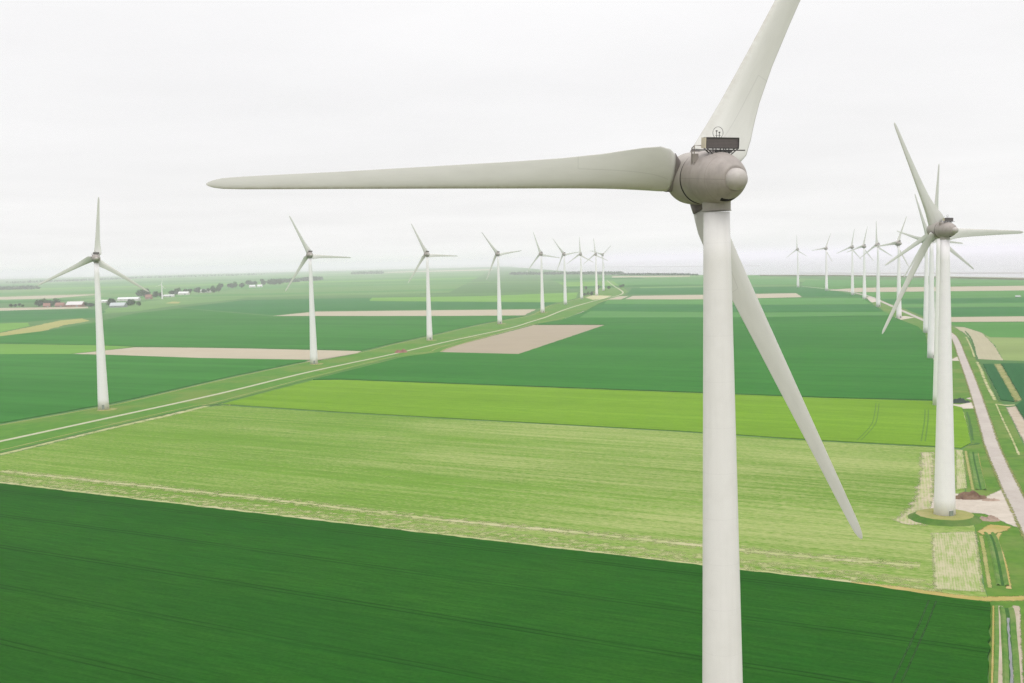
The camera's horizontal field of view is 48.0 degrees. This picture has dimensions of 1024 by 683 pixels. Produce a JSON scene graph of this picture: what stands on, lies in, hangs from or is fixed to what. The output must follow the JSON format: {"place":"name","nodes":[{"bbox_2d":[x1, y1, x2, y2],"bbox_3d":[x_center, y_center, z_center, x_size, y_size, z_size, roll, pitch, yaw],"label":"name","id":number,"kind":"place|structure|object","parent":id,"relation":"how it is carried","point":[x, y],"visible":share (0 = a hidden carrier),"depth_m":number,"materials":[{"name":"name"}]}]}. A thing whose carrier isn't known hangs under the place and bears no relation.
{"place":"outdoors","nodes":[
{"label":"outdoors","id":0,"kind":"place"},
{"bbox_2d":[0,323,29,331],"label":"lime field","id":1,"kind":"structure","parent":0,"point":[7,326],"depth_m":1668.14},
{"bbox_2d":[0,307,87,310],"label":"dry grass strip","id":2,"kind":"object","parent":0,"point":[35,308],"visible":0.94,"depth_m":2453.03,"materials":[{"name":"plant"}]},
{"bbox_2d":[0,319,88,335],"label":"dry grass strip","id":3,"kind":"object","parent":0,"point":[44,327],"visible":1,"depth_m":1614.56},
{"bbox_2d":[0,294,94,299],"bbox_3d":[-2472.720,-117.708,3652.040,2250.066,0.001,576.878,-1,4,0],"label":"crop field","id":4,"kind":"structure","parent":0,"point":[35,297],"depth_m":3610.06,"materials":[{"name":"plant"}]},
{"bbox_2d":[0,309,105,322],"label":"wheat field","id":5,"kind":"structure","parent":0,"point":[22,315],"depth_m":2074.81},
{"bbox_2d":[0,344,128,353],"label":"lime field","id":6,"kind":"structure","parent":0,"point":[33,349],"depth_m":1149.95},
{"bbox_2d":[0,406,207,454],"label":"field margin","id":7,"kind":"object","parent":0,"point":[188,410],"visible":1,"depth_m":555.39,"materials":[{"name":"plant"}]},
{"bbox_2d":[0,285,208,292],"bbox_3d":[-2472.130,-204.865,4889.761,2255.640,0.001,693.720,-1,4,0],"label":"crop field","id":8,"kind":"structure","parent":0,"point":[85,289],"depth_m":4850.68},
{"bbox_2d":[0,278,296,285],"bbox_3d":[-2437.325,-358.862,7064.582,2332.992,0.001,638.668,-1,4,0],"label":"crop field","id":9,"kind":"structure","parent":0,"point":[138,282],"depth_m":7058.55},
{"bbox_2d":[0,354,309,422],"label":"wheat field","id":10,"kind":"structure","parent":0,"point":[34,385],"depth_m":829.79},
{"bbox_2d":[103,296,245,313],"bbox_3d":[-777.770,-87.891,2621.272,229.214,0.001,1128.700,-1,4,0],"label":"grass field","id":11,"kind":"structure","parent":0,"point":[148,305],"depth_m":2616.89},
{"bbox_2d":[0,357,396,452],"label":"ditch","id":12,"kind":"object","parent":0,"point":[181,410],"visible":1,"depth_m":621.41,"materials":[{"name":"green plant"}]},
{"bbox_2d":[77,347,360,359],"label":"bare field","id":13,"kind":"structure","parent":0,"point":[242,353],"depth_m":1037.81,"materials":[{"name":"soil"}]},
{"bbox_2d":[0,289,454,300],"bbox_3d":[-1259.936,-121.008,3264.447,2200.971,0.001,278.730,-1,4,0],"label":"crop field","id":14,"kind":"structure","parent":0,"point":[241,294],"depth_m":3239.23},
{"bbox_2d":[111,273,350,279],"bbox_3d":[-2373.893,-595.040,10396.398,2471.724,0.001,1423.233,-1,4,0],"label":"crop field","id":15,"kind":"structure","parent":0,"point":[239,275],"depth_m":10285.03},
{"bbox_2d":[0,281,469,294],"bbox_3d":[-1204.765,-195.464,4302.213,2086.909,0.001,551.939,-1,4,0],"label":"crop field","id":16,"kind":"structure","parent":0,"point":[223,288],"depth_m":4264.00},
{"bbox_2d":[0,277,477,290],"bbox_3d":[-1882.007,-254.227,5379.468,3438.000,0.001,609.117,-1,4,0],"label":"crop field","id":17,"kind":"structure","parent":0,"point":[246,284],"depth_m":5329.26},
{"bbox_2d":[0,272,486,284],"bbox_3d":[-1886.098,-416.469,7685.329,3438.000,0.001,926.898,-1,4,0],"label":"crop field","id":18,"kind":"structure","parent":0,"point":[245,278],"depth_m":7671.10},
{"bbox_2d":[19,271,488,283],"bbox_3d":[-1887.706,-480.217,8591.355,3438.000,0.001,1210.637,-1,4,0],"label":"crop field","id":19,"kind":"structure","parent":0,"point":[263,277],"depth_m":8557.69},
{"bbox_2d":[62,290,452,301],"bbox_3d":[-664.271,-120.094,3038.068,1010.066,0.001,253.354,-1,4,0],"label":"crop field","id":20,"kind":"structure","parent":0,"point":[296,294],"depth_m":3039.28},
{"bbox_2d":[35,275,481,287],"bbox_3d":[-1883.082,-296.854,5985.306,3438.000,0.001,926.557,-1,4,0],"label":"crop field","id":21,"kind":"structure","parent":0,"point":[258,281],"depth_m":5926.65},
{"bbox_2d":[0,308,520,350],"bbox_3d":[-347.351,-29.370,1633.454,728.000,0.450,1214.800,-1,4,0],"label":"wheat field","id":22,"kind":"structure","parent":0,"point":[180,327],"depth_m":1386.86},
{"bbox_2d":[66,285,462,297],"bbox_3d":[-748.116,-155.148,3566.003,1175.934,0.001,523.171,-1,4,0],"label":"crop field","id":23,"kind":"structure","parent":0,"point":[302,290],"depth_m":3530.40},
{"bbox_2d":[2,317,563,449],"bbox_3d":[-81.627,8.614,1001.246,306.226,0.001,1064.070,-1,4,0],"label":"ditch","id":24,"kind":"object","parent":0,"point":[229,398],"visible":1,"depth_m":659.03,"materials":[{"name":"green plant"}]},
{"bbox_2d":[85,270,488,280],"bbox_3d":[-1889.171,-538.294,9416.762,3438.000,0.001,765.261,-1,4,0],"label":"crop field","id":25,"kind":"structure","parent":0,"point":[286,275],"depth_m":9414.93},
{"bbox_2d":[2,284,600,424],"bbox_3d":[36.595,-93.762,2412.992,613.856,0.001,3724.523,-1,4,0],"label":"field margin","id":26,"kind":"object","parent":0,"point":[246,374],"visible":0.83,"depth_m":780.84,"materials":[{"name":"green plant"}]},
{"bbox_2d":[0,280,623,441],"bbox_3d":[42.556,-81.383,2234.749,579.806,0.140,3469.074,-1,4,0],"label":"road","id":27,"kind":"structure","parent":0,"point":[267,381],"depth_m":730.97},
{"bbox_2d":[0,279,627,451],"bbox_3d":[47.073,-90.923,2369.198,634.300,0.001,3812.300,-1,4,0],"label":"road verge","id":28,"kind":"structure","parent":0,"point":[13,430],"depth_m":751.95,"materials":[{"name":"green plant"}]},
{"bbox_2d":[96,408,117,410],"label":"gravel pad","id":29,"kind":"object","parent":28,"relation":"on","point":[109,409],"visible":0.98,"depth_m":637.70,"materials":[{"name":"beige stone"}]},
{"bbox_2d":[37,197,148,409],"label":"wind turbine","id":30,"kind":"object","parent":29,"relation":"on","point":[102,394],"visible":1,"depth_m":636.44,"materials":[{"name":"paint"}]},
{"bbox_2d":[285,216,350,363],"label":"wind turbine","id":31,"kind":"object","parent":28,"relation":"on","point":[313,340],"visible":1,"depth_m":896.63,"materials":[{"name":"grey"}]},
{"bbox_2d":[408,224,455,339],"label":"wind turbine","id":32,"kind":"object","parent":28,"relation":"on","point":[428,307],"visible":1,"depth_m":1138.15,"materials":[{"name":"grey"}]},
{"bbox_2d":[482,233,521,323],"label":"wind turbine","id":33,"kind":"object","parent":28,"relation":"on","point":[499,308],"visible":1,"depth_m":1404.84,"materials":[{"name":"grey"}]},
{"bbox_2d":[527,232,558,312],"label":"wind turbine","id":34,"kind":"object","parent":28,"relation":"on","point":[540,254],"visible":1,"depth_m":1673.70,"materials":[{"name":"grey"}]},
{"bbox_2d":[553,239,577,304],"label":"wind turbine","id":35,"kind":"object","parent":28,"relation":"on","point":[564,254],"visible":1,"depth_m":1953.22,"materials":[{"name":"grey"}]},
{"bbox_2d":[567,237,592,298],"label":"wind turbine","id":36,"kind":"object","parent":28,"relation":"on","point":[581,281],"visible":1,"depth_m":2188.47,"materials":[{"name":"grey"}]},
{"bbox_2d":[175,279,473,288],"bbox_3d":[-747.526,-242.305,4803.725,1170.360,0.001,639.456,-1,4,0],"label":"crop field","id":37,"kind":"structure","parent":0,"point":[422,281],"depth_m":4806.46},
{"bbox_2d":[177,275,476,282],"bbox_3d":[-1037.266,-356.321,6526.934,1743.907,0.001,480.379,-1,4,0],"label":"crop field","id":38,"kind":"structure","parent":0,"point":[336,278],"depth_m":6516.10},
{"bbox_2d":[226,284,463,290],"bbox_3d":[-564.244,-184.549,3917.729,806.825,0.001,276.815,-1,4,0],"label":"crop field","id":39,"kind":"structure","parent":0,"point":[346,287],"depth_m":3914.94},
{"bbox_2d":[181,298,555,314],"bbox_3d":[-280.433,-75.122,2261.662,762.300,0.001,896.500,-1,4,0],"label":"wheat field","id":40,"kind":"structure","parent":0,"point":[277,307],"depth_m":2131.42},
{"bbox_2d":[323,274,482,277],"bbox_3d":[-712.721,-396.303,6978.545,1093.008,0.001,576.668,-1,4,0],"label":"crop field","id":41,"kind":"structure","parent":0,"point":[401,276],"depth_m":6967.73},
{"bbox_2d":[277,309,535,315],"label":"bare field","id":42,"kind":"structure","parent":0,"point":[433,313],"depth_m":1766.00,"materials":[{"name":"soil"}]},
{"bbox_2d":[0,481,860,582],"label":"field margin","id":43,"kind":"object","parent":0,"point":[534,544],"visible":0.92,"depth_m":335.72,"materials":[{"name":"plant"}]},
{"bbox_2d":[0,470,916,567],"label":"field margin","id":44,"kind":"object","parent":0,"point":[666,539],"visible":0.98,"depth_m":335.63,"materials":[{"name":"plant"}]},
{"bbox_2d":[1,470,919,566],"bbox_3d":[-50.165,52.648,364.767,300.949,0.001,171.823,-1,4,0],"label":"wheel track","id":45,"kind":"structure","parent":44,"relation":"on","point":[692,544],"depth_m":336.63,"materials":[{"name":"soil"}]},
{"bbox_2d":[0,475,941,591],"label":"field margin","id":46,"kind":"object","parent":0,"point":[765,565],"visible":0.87,"depth_m":322.22,"materials":[{"name":"plant"}]},
{"bbox_2d":[370,292,577,301],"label":"lime field","id":47,"kind":"structure","parent":0,"point":[554,297],"depth_m":2386.81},
{"bbox_2d":[0,405,987,601],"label":"stubble field","id":48,"kind":"structure","parent":0,"point":[632,483],"depth_m":409.58,"materials":[{"name":"plant"}]},
{"bbox_2d":[0,483,990,682],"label":"wheat field","id":49,"kind":"structure","parent":0,"point":[95,588],"depth_m":250.94,"materials":[{"name":"plant"}]},
{"bbox_2d":[891,600,928,682],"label":"wheel track","id":50,"kind":"structure","parent":49,"relation":"on","point":[904,655],"depth_m":223.54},
{"bbox_2d":[901,600,936,682],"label":"wheel track","id":51,"kind":"structure","parent":49,"relation":"on","point":[916,648],"depth_m":223.40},
{"bbox_2d":[0,250,1023,278],"bbox_3d":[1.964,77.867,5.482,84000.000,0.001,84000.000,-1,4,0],"label":"sea","id":52,"kind":"structure","parent":0,"point":[998,261],"depth_m":10654.62,"materials":[{"name":"liquid"}]},
{"bbox_2d":[0,266,1023,676],"bbox_3d":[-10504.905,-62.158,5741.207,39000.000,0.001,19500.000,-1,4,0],"label":"ground","id":53,"kind":"structure","parent":0,"point":[524,284],"depth_m":2760.05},
{"bbox_2d":[7,273,264,282],"bbox_3d":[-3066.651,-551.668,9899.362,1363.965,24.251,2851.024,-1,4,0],"label":"wood","id":54,"kind":"object","parent":53,"relation":"on","point":[89,279],"visible":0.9,"depth_m":9901.65,"materials":[{"name":"green plant"}]},
{"bbox_2d":[509,271,623,274],"bbox_3d":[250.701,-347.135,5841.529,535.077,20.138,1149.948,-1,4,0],"label":"wood","id":55,"kind":"object","parent":53,"relation":"on","point":[557,272],"visible":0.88,"depth_m":5843.91,"materials":[{"name":"green plant"}]},
{"bbox_2d":[231,405,930,446],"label":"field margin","id":56,"kind":"object","parent":53,"relation":"on","point":[562,424],"visible":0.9,"depth_m":536.82,"materials":[{"name":"green plant"}]},
{"bbox_2d":[617,273,697,274],"bbox_3d":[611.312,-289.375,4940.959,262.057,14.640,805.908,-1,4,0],"label":"wood","id":57,"kind":"object","parent":53,"relation":"on","point":[655,274],"visible":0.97,"depth_m":4893.81,"materials":[{"name":"green plant"}]},
{"bbox_2d":[612,278,799,284],"bbox_3d":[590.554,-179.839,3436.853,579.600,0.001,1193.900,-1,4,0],"label":"wheat field","id":58,"kind":"structure","parent":53,"relation":"on","point":[785,281],"depth_m":3388.79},
{"bbox_2d":[580,311,888,317],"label":"crop strip","id":59,"kind":"object","parent":53,"relation":"on","point":[590,314],"visible":0.82,"depth_m":1489.63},
{"bbox_2d":[590,304,882,311],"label":"crop strip","id":60,"kind":"object","parent":53,"relation":"on","point":[644,307],"visible":0.84,"depth_m":1658.97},
{"bbox_2d":[604,298,870,304],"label":"crop strip","id":61,"kind":"object","parent":53,"relation":"on","point":[782,301],"visible":0.84,"depth_m":1886.83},
{"bbox_2d":[836,229,861,294],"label":"wind turbine","id":62,"kind":"object","parent":53,"relation":"on","point":[852,274],"visible":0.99,"depth_m":2054.08,"materials":[{"name":"grey"}]},
{"bbox_2d":[848,226,873,298],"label":"wind turbine","id":63,"kind":"object","parent":53,"relation":"on","point":[863,245],"visible":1,"depth_m":1849.90,"materials":[{"name":"grey"}]},
{"bbox_2d":[760,275,1023,279],"bbox_3d":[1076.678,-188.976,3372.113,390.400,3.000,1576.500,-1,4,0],"label":"dike","id":64,"kind":"structure","parent":53,"relation":"on","point":[1009,278],"depth_m":3270.20,"materials":[{"name":"green plant"}]},
{"bbox_2d":[894,452,934,525],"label":"stubble strip","id":65,"kind":"object","parent":53,"relation":"on","point":[924,497],"visible":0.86,"depth_m":366.97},
{"bbox_2d":[904,195,962,358],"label":"wind turbine","id":66,"kind":"object","parent":53,"relation":"on","point":[931,325],"visible":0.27,"depth_m":811.58,"materials":[{"name":"grey"}]},
{"bbox_2d":[866,296,1023,682],"bbox_3d":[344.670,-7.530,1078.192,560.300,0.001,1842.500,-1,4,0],"label":"road verge","id":67,"kind":"structure","parent":53,"relation":"on","point":[1011,539],"depth_m":405.10,"materials":[{"name":"green plant"}]},
{"bbox_2d":[859,222,891,306],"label":"wind turbine","id":68,"kind":"object","parent":67,"relation":"on","point":[877,243],"visible":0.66,"depth_m":1588.02,"materials":[{"name":"grey"}]},
{"bbox_2d":[874,216,908,317],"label":"wind turbine","id":69,"kind":"object","parent":67,"relation":"on","point":[897,243],"visible":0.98,"depth_m":1306.86,"materials":[{"name":"grey"}]},
{"bbox_2d":[897,216,944,332],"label":"wind turbine","id":70,"kind":"object","parent":67,"relation":"on","point":[926,297],"visible":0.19,"depth_m":1064.94,"materials":[{"name":"grey"}]},
{"bbox_2d":[989,534,1003,585],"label":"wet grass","id":71,"kind":"structure","parent":67,"relation":"on","point":[998,562],"depth_m":282.84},
{"bbox_2d":[908,508,981,525],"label":"mound","id":72,"kind":"object","parent":53,"relation":"on","point":[959,518],"visible":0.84,"depth_m":324.89,"materials":[{"name":"green plant"}]},
{"bbox_2d":[882,122,1022,515],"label":"wind turbine","id":73,"kind":"object","parent":72,"relation":"on","point":[946,230],"visible":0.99,"depth_m":325.60,"materials":[{"name":"grey"}]},
{"bbox_2d":[956,450,966,489],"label":"stubble strip","id":74,"kind":"object","parent":53,"relation":"on","point":[961,482],"visible":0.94,"depth_m":398.61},
{"bbox_2d":[953,397,973,408],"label":"gravel pad","id":75,"kind":"object","parent":53,"relation":"on","point":[967,406],"visible":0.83,"depth_m":566.63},
{"bbox_2d":[885,165,973,404],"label":"wind turbine","id":76,"kind":"object","parent":75,"relation":"on","point":[922,239],"visible":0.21,"depth_m":565.29,"materials":[{"name":"grey"}]},
{"bbox_2d":[931,489,1016,526],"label":"gravel pad","id":77,"kind":"object","parent":53,"relation":"on","point":[1000,510],"visible":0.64,"depth_m":342.85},
{"bbox_2d":[955,491,986,499],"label":"earth heap","id":78,"kind":"object","parent":77,"relation":"on","point":[972,495],"visible":0.83,"depth_m":354.63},
{"bbox_2d":[965,331,1001,401],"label":"ditch","id":79,"kind":"object","parent":53,"relation":"in","point":[992,387],"visible":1,"depth_m":726.63,"materials":[{"name":"green plant"}]},
{"bbox_2d":[994,364,1020,401],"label":"dry grass strip","id":80,"kind":"object","parent":53,"relation":"on","point":[1009,385],"visible":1,"depth_m":658.69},
{"bbox_2d":[1007,406,1023,442],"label":"sandy strip","id":81,"kind":"object","parent":53,"relation":"on","point":[1015,414],"visible":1,"depth_m":516.01,"materials":[{"name":"soil"}]},
{"bbox_2d":[0,0,1023,275],"label":"sky","id":82,"kind":"structure","parent":0,"point":[135,106],"materials":[{"name":"white"}]},
{"bbox_2d":[442,325,602,353],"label":"bare field","id":83,"kind":"structure","parent":0,"point":[521,340],"depth_m":1116.65,"materials":[{"name":"soil"}]},
{"bbox_2d":[224,380,970,448],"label":"lime field","id":84,"kind":"structure","parent":0,"point":[900,422],"depth_m":587.67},
{"bbox_2d":[313,297,933,400],"bbox_3d":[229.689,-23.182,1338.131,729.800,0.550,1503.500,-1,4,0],"label":"wheat field","id":85,"kind":"structure","parent":0,"point":[858,357],"depth_m":846.24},
{"bbox_2d":[568,282,802,288],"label":"crop field","id":86,"kind":"structure","parent":0,"point":[575,287],"depth_m":3074.43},
{"bbox_2d":[626,293,800,298],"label":"bare field","id":87,"kind":"structure","parent":0,"point":[780,295],"depth_m":2159.54,"materials":[{"name":"soil"}]},
{"bbox_2d":[628,286,862,296],"bbox_3d":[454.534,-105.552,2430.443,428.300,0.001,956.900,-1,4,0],"label":"wheat field","id":88,"kind":"structure","parent":0,"point":[807,292],"depth_m":2439.10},
{"bbox_2d":[800,272,1023,273],"bbox_3d":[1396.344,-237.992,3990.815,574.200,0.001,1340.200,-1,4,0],"label":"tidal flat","id":89,"kind":"structure","parent":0,"point":[934,273],"depth_m":3836.43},
{"bbox_2d":[801,280,1023,285],"bbox_3d":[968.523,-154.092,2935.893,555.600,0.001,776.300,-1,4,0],"label":"wheat field","id":90,"kind":"structure","parent":0,"point":[841,282],"depth_m":2789.89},
{"bbox_2d":[805,283,1023,289],"bbox_3d":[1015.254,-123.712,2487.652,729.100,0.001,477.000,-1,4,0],"label":"wheat field","id":91,"kind":"structure","parent":0,"point":[977,284],"depth_m":2495.33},
{"bbox_2d":[831,286,1023,291],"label":"bare field","id":92,"kind":"structure","parent":0,"point":[965,288],"depth_m":2256.02,"materials":[{"name":"soil"}]},
{"bbox_2d":[843,290,1023,531],"bbox_3d":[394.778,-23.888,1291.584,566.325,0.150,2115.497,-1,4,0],"label":"road","id":93,"kind":"structure","parent":0,"point":[1013,493],"depth_m":455.82,"materials":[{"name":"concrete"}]},
{"bbox_2d":[952,339,1023,536],"bbox_3d":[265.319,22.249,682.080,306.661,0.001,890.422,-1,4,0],"label":"road edge","id":94,"kind":"object","parent":93,"relation":"on","point":[1012,511],"visible":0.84,"depth_m":403.97,"materials":[{"name":"green plant"}]},
{"bbox_2d":[953,333,1023,496],"bbox_3d":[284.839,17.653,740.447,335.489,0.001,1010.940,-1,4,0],"label":"road edge","id":95,"kind":"object","parent":93,"relation":"on","point":[1014,476],"visible":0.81,"depth_m":472.90,"materials":[{"name":"green plant"}]},
{"bbox_2d":[851,582,1023,600],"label":"farm track","id":96,"kind":"structure","parent":0,"point":[1004,598],"depth_m":255.35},
{"bbox_2d":[861,291,1023,298],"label":"grass field","id":97,"kind":"structure","parent":0,"point":[964,294],"depth_m":1966.74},
{"bbox_2d":[881,297,1023,303],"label":"wheat field","id":98,"kind":"structure","parent":0,"point":[971,300],"depth_m":1720.84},
{"bbox_2d":[931,532,983,591],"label":"stubble strip","id":99,"kind":"object","parent":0,"point":[956,565],"visible":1,"depth_m":283.47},
{"bbox_2d":[901,303,1023,307],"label":"lime field","id":100,"kind":"structure","parent":0,"point":[976,305],"depth_m":1574.69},
{"bbox_2d":[904,307,1023,316],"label":"wheat field","id":101,"kind":"structure","parent":0,"point":[983,311],"depth_m":1414.45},
{"bbox_2d":[968,451,986,489],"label":"ditch","id":102,"kind":"object","parent":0,"point":[975,478],"visible":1,"depth_m":397.20,"materials":[{"name":"green plant"}]},
{"bbox_2d":[956,327,1002,359],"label":"ploughed field","id":103,"kind":"structure","parent":0,"point":[985,348],"depth_m":906.86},
{"bbox_2d":[979,536,991,587],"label":"farm track","id":104,"kind":"structure","parent":0,"point":[985,561],"depth_m":281.71,"materials":[{"name":"beige soil"}]},
{"bbox_2d":[951,322,1023,336],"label":"grass field","id":105,"kind":"structure","parent":0,"point":[1002,329],"depth_m":1113.06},
{"bbox_2d":[951,316,1023,321],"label":"bare field","id":106,"kind":"structure","parent":0,"point":[992,319],"depth_m":1250.88,"materials":[{"name":"soil"}]},
{"bbox_2d":[991,606,993,682],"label":"field margin","id":107,"kind":"object","parent":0,"point":[992,664],"visible":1,"depth_m":222.21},
{"bbox_2d":[977,524,1010,534],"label":"grass patch","id":108,"kind":"object","parent":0,"point":[989,529],"visible":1,"depth_m":315.24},
{"bbox_2d":[984,532,1008,585],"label":"ditch","id":109,"kind":"object","parent":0,"point":[995,564],"visible":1,"depth_m":283.76,"materials":[{"name":"green plant"}]},
{"bbox_2d":[994,605,998,682],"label":"field margin","id":110,"kind":"object","parent":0,"point":[996,665],"visible":1,"depth_m":222.97,"materials":[{"name":"green plant"}]},
{"bbox_2d":[983,364,1014,401],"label":"crop field","id":111,"kind":"structure","parent":0,"point":[1001,388],"depth_m":652.09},
{"bbox_2d":[996,605,1002,682],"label":"farm track","id":112,"kind":"structure","parent":0,"point":[1000,678],"depth_m":216.95,"materials":[{"name":"soil"}]},
{"bbox_2d":[984,334,1023,360],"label":"grass field","id":113,"kind":"structure","parent":0,"point":[1010,348],"depth_m":891.41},
{"bbox_2d":[999,606,1020,682],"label":"ditch","id":114,"kind":"object","parent":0,"point":[1005,664],"visible":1,"depth_m":221.44,"materials":[{"name":"green plant"}]},
{"bbox_2d":[1005,608,1013,682],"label":"wet grass","id":115,"kind":"structure","parent":114,"relation":"in","point":[1007,612],"depth_m":226.27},
{"bbox_2d":[1007,618,1012,682],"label":"water","id":116,"kind":"structure","parent":0,"point":[1010,654],"depth_m":218.97,"materials":[{"name":"grey liquid"}]},
{"bbox_2d":[1001,363,1023,417],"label":"crop field","id":117,"kind":"structure","parent":0,"point":[1015,372],"depth_m":680.89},
{"bbox_2d":[1013,605,1023,682],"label":"farm track","id":118,"kind":"structure","parent":0,"point":[1017,612],"depth_m":228.40,"materials":[{"name":"soil"}]},
{"label":"stubble field","id":119,"kind":"structure","parent":0,"visible":0},
{"bbox_2d":[206,0,862,682],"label":"wind turbine","id":120,"kind":"object","parent":119,"relation":"on","point":[706,178],"visible":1,"depth_m":94.80,"materials":[{"name":"paint"}]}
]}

